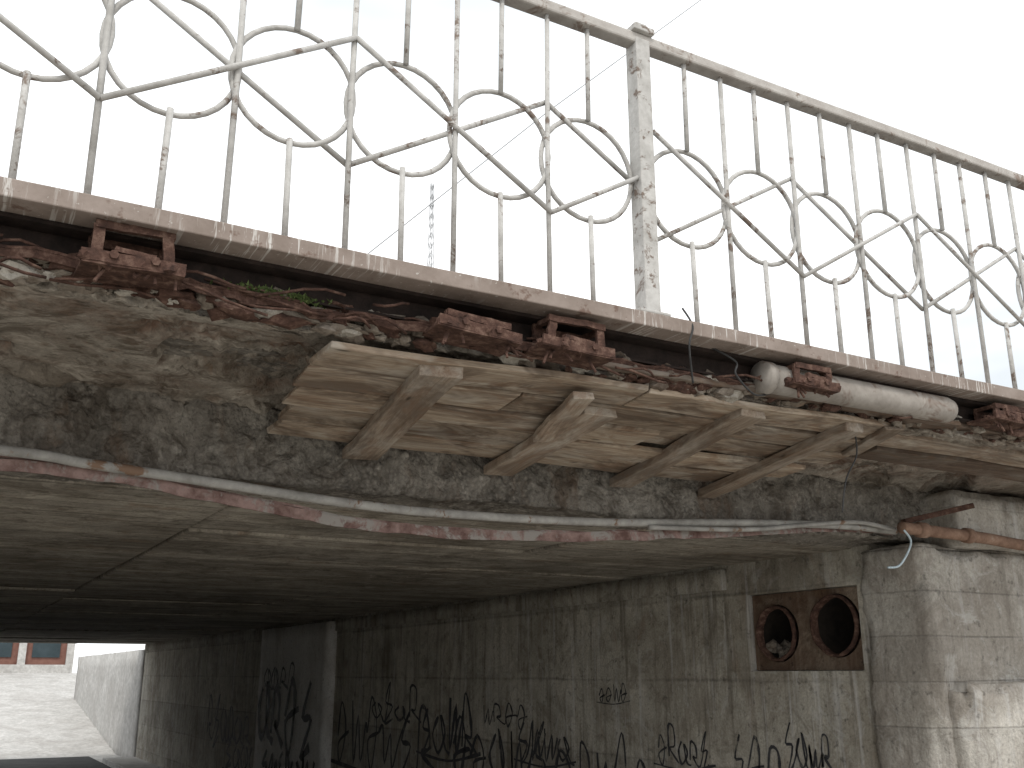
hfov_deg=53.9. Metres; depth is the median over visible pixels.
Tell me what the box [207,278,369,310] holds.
moss patch
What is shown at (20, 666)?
piers and cornice
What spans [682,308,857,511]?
hanging wire
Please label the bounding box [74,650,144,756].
retaining wall
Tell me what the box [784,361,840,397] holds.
rusty steel bracket
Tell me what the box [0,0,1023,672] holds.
sky
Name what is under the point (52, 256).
rusty angle iron
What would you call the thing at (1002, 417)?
rusty steel bracket
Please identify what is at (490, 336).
rusty steel bracket
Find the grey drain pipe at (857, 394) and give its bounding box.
[749,361,957,422]
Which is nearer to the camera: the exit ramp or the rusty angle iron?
the rusty angle iron
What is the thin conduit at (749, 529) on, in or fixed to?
attached to the steel conduit at (82, 462)
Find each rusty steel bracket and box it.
[76,218,185,291]
[419,308,522,357]
[522,313,614,372]
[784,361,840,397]
[967,402,1023,434]
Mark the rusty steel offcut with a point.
(940, 513)
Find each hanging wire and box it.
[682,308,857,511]
[887,530,911,568]
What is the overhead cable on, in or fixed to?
attached to the lattice mast
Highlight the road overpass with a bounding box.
[0,176,1023,643]
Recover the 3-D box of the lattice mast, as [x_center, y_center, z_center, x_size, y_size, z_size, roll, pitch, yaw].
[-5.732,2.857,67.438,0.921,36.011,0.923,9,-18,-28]
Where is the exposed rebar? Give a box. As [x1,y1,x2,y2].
[0,233,912,419]
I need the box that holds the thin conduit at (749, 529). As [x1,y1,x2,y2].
[648,520,896,531]
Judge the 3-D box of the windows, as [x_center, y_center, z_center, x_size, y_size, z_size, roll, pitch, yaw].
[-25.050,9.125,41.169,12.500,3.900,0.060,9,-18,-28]
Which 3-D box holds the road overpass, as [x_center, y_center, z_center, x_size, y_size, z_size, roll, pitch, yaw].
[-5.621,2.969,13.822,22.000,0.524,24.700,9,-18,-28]
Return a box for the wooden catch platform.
[267,341,905,498]
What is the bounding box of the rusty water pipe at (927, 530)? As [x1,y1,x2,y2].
[897,522,1023,550]
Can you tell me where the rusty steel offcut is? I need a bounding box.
[901,503,974,522]
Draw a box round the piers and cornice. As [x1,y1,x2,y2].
[0,643,74,672]
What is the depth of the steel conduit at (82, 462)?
4.11 m
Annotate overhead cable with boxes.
[367,0,700,253]
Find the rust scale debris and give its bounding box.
[0,253,1020,442]
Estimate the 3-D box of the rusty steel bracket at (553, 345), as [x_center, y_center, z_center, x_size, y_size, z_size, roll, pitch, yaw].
[0.197,-0.124,3.465,0.313,0.187,0.169,11,-19,-27]
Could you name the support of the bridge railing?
on the road overpass
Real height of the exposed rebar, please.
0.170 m
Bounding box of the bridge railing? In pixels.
[0,0,1023,388]
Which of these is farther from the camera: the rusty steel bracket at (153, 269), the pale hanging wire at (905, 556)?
the pale hanging wire at (905, 556)
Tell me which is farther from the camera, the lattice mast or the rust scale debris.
the lattice mast
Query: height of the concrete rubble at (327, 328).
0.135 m
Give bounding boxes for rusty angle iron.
[0,244,1023,436]
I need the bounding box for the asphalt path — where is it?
[0,756,110,767]
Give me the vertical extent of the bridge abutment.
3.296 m
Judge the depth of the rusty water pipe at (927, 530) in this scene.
5.56 m
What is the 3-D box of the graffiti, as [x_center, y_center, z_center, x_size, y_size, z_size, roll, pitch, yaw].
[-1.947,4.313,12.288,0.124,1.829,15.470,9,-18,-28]
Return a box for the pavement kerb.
[102,757,162,767]
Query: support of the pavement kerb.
on the ground
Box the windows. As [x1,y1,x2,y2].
[0,643,60,657]
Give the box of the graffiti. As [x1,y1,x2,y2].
[207,662,831,767]
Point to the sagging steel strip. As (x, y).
(184, 490)
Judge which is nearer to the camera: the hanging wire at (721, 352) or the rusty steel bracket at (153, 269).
the rusty steel bracket at (153, 269)
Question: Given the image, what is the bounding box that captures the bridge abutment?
[135,490,1023,767]
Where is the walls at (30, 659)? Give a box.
[0,643,66,664]
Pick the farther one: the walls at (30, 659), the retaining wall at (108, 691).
the walls at (30, 659)
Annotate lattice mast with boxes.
[427,182,434,266]
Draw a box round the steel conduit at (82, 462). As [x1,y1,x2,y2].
[0,445,897,534]
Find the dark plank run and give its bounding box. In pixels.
[597,362,1023,481]
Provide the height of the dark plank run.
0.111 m
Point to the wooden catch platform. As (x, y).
(368, 403)
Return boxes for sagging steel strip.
[0,456,892,541]
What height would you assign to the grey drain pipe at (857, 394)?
0.128 m
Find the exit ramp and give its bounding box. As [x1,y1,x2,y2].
[0,673,120,761]
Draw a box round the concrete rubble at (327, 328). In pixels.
[0,257,1023,444]

